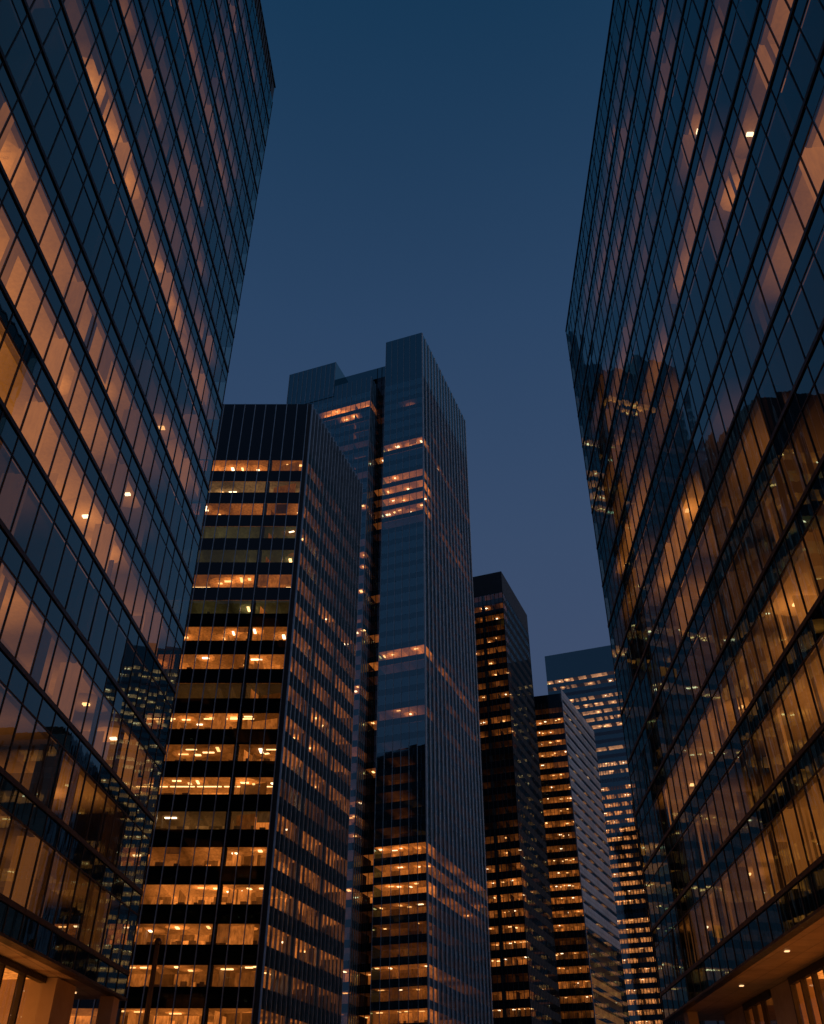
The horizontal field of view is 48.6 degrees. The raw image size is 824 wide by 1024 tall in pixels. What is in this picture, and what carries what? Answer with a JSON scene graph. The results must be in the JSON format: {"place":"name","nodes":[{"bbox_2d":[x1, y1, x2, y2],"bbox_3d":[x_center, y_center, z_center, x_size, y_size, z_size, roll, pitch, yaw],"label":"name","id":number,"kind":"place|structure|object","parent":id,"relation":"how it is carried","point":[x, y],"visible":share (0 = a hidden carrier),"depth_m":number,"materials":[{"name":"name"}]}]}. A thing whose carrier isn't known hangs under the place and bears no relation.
{"place":"outdoors","nodes":[
{"label":"outdoors","id":0,"kind":"place"},
{"bbox_2d":[0,0,275,1023],"bbox_3d":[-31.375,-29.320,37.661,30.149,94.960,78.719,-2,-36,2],"label":"glass office tower","id":1,"kind":"structure","parent":0,"point":[132,140],"depth_m":45.79,"materials":[{"name":"blue glass"}]},
{"bbox_2d":[183,0,271,385],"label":"window","id":2,"kind":"structure","parent":1,"relation":"in","point":[201,21],"depth_m":74.95,"materials":[{"name":"blue glass"}]},
{"bbox_2d":[143,938,161,1023],"bbox_3d":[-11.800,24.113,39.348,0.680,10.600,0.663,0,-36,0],"label":"flagpole","id":3,"kind":"object","parent":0,"point":[157,942],"visible":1,"depth_m":41.30,"materials":[{"name":"brown metal"}]},
{"bbox_2d":[215,0,612,695],"label":"sky","id":4,"kind":"structure","parent":0,"point":[425,167],"materials":[{"name":"blue"}]},
{"bbox_2d":[565,0,823,1023],"bbox_3d":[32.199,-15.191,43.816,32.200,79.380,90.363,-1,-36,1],"label":"glass office tower","id":5,"kind":"structure","parent":0,"point":[695,330],"depth_m":51.27,"materials":[{"name":"blue glass"}]},
{"bbox_2d":[567,0,685,990],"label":"window","id":6,"kind":"structure","parent":5,"relation":"in","point":[659,8],"depth_m":70.46,"materials":[{"name":"blue glass"}]},
{"label":"ground","id":7,"kind":"structure","parent":0,"visible":0},
{"bbox_2d":[42,404,362,1023],"bbox_3d":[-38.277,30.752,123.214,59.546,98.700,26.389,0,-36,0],"label":"ribbon window tower","id":8,"kind":"structure","parent":7,"relation":"on","point":[242,912],"depth_m":112.72,"materials":[{"name":"black glass"}]},
{"bbox_2d":[286,333,492,1023],"bbox_3d":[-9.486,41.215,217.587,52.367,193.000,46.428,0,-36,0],"label":"stepped blue tower","id":9,"kind":"structure","parent":7,"relation":"on","point":[416,946],"depth_m":200.62,"materials":[{"name":"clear glass"}]},
{"bbox_2d":[359,392,375,768],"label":"window","id":10,"kind":"structure","parent":9,"relation":"in","point":[362,721],"depth_m":214.70,"materials":[{"name":"blue glass"}]},
{"bbox_2d":[473,571,561,1023],"bbox_3d":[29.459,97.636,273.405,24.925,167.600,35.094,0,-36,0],"label":"slim black tower","id":11,"kind":"structure","parent":7,"relation":"on","point":[524,980],"depth_m":267.76,"materials":[{"name":"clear glass"}]},
{"bbox_2d":[534,688,629,1023],"bbox_3d":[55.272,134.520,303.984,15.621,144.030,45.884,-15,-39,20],"label":"pale sided tower","id":12,"kind":"structure","parent":7,"relation":"on","point":[591,981],"depth_m":302.84,"materials":[{"name":"black stone"}]},
{"bbox_2d":[562,700,594,742],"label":"ribbon window","id":13,"kind":"structure","parent":12,"relation":"in","point":[562,700],"depth_m":341.79,"materials":[{"name":"glass"}]},
{"bbox_2d":[563,710,595,751],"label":"ribbon window","id":14,"kind":"structure","parent":12,"relation":"in","point":[563,710],"depth_m":338.88,"materials":[{"name":"glass"}]},
{"bbox_2d":[565,722,597,762],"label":"ribbon window","id":15,"kind":"structure","parent":12,"relation":"in","point":[565,722],"depth_m":336.73,"materials":[{"name":"black glass"}]},
{"bbox_2d":[566,732,598,772],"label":"ribbon window","id":16,"kind":"structure","parent":12,"relation":"in","point":[566,732],"depth_m":334.73,"materials":[{"name":"black glass"}]},
{"bbox_2d":[567,743,599,782],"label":"ribbon window","id":17,"kind":"structure","parent":12,"relation":"in","point":[569,746],"depth_m":331.92,"materials":[{"name":"black glass"}]},
{"bbox_2d":[568,754,600,792],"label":"ribbon window","id":18,"kind":"structure","parent":12,"relation":"in","point":[571,758],"depth_m":330.14,"materials":[{"name":"black glass"}]},
{"bbox_2d":[569,765,602,803],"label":"ribbon window","id":19,"kind":"structure","parent":12,"relation":"in","point":[573,770],"depth_m":327.41,"materials":[{"name":"black glass"}]},
{"bbox_2d":[570,776,603,813],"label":"ribbon window","id":20,"kind":"structure","parent":12,"relation":"in","point":[572,779],"depth_m":324.71,"materials":[{"name":"black glass"}]},
{"bbox_2d":[572,788,604,824],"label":"ribbon window","id":21,"kind":"structure","parent":12,"relation":"in","point":[573,790],"depth_m":322.53,"materials":[{"name":"black glass"}]},
{"bbox_2d":[573,800,606,835],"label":"ribbon window","id":22,"kind":"structure","parent":12,"relation":"in","point":[579,807],"depth_m":320.77,"materials":[{"name":"black glass"}]},
{"bbox_2d":[574,811,607,846],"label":"ribbon window","id":23,"kind":"structure","parent":12,"relation":"in","point":[575,813],"depth_m":318.31,"materials":[{"name":"black glass"}]},
{"bbox_2d":[575,823,608,857],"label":"ribbon window","id":24,"kind":"structure","parent":12,"relation":"in","point":[576,825],"depth_m":316.49,"materials":[{"name":"black glass"}]},
{"bbox_2d":[577,836,610,869],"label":"ribbon window","id":25,"kind":"structure","parent":12,"relation":"in","point":[578,838],"depth_m":313.72,"materials":[{"name":"black glass"}]},
{"bbox_2d":[578,848,611,880],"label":"ribbon window","id":26,"kind":"structure","parent":12,"relation":"in","point":[579,850],"depth_m":310.75,"materials":[{"name":"black glass"}]},
{"bbox_2d":[579,860,613,892],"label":"ribbon window","id":27,"kind":"structure","parent":12,"relation":"in","point":[580,862],"depth_m":308.33,"materials":[{"name":"black glass"}]},
{"bbox_2d":[580,873,614,904],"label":"ribbon window","id":28,"kind":"structure","parent":12,"relation":"in","point":[582,876],"depth_m":306.00,"materials":[{"name":"black glass"}]},
{"bbox_2d":[582,886,616,916],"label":"ribbon window","id":29,"kind":"structure","parent":12,"relation":"in","point":[583,888],"depth_m":303.77,"materials":[{"name":"black glass"}]},
{"bbox_2d":[583,899,617,928],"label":"ribbon window","id":30,"kind":"structure","parent":12,"relation":"in","point":[584,901],"depth_m":301.18,"materials":[{"name":"black glass"}]},
{"bbox_2d":[585,913,619,941],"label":"ribbon window","id":31,"kind":"structure","parent":12,"relation":"in","point":[586,915],"depth_m":299.35,"materials":[{"name":"black glass"}]},
{"bbox_2d":[586,927,620,953],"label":"ribbon window","id":32,"kind":"structure","parent":12,"relation":"in","point":[587,929],"depth_m":296.37,"materials":[{"name":"black glass"}]},
{"bbox_2d":[587,940,622,967],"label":"ribbon window","id":33,"kind":"structure","parent":12,"relation":"in","point":[589,943],"depth_m":294.85,"materials":[{"name":"black glass"}]},
{"bbox_2d":[595,1014,615,1023],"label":"ribbon window","id":34,"kind":"structure","parent":12,"relation":"in","point":[598,1017],"depth_m":275.24,"materials":[{"name":"black glass"}]},
{"bbox_2d":[589,955,624,980],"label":"ribbon window","id":35,"kind":"structure","parent":12,"relation":"in","point":[598,962],"depth_m":291.74,"materials":[{"name":"black glass"}]},
{"bbox_2d":[591,969,625,993],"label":"ribbon window","id":36,"kind":"structure","parent":12,"relation":"in","point":[596,974],"depth_m":289.58,"materials":[{"name":"black glass"}]},
{"bbox_2d":[592,984,627,1006],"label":"ribbon window","id":37,"kind":"structure","parent":12,"relation":"in","point":[595,987],"depth_m":287.04,"materials":[{"name":"black glass"}]},
{"bbox_2d":[594,999,628,1019],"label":"ribbon window","id":38,"kind":"structure","parent":12,"relation":"in","point":[597,1002],"depth_m":284.74,"materials":[{"name":"black glass"}]},
{"bbox_2d":[545,645,662,1023],"bbox_3d":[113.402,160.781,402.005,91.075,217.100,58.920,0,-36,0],"label":"wide office block","id":39,"kind":"structure","parent":7,"relation":"on","point":[584,680],"depth_m":412.88,"materials":[{"name":"blue glass"}]},
{"bbox_2d":[632,799,776,1023],"bbox_3d":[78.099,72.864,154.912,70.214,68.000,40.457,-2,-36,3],"label":"dark office block","id":40,"kind":"structure","parent":7,"relation":"on","point":[687,967],"depth_m":169.68,"materials":[{"name":"black glass"}]},
{"bbox_2d":[633,810,687,968],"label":"window","id":41,"kind":"structure","parent":40,"relation":"in","point":[633,810],"depth_m":177.12,"materials":[{"name":"glass"}]}
]}

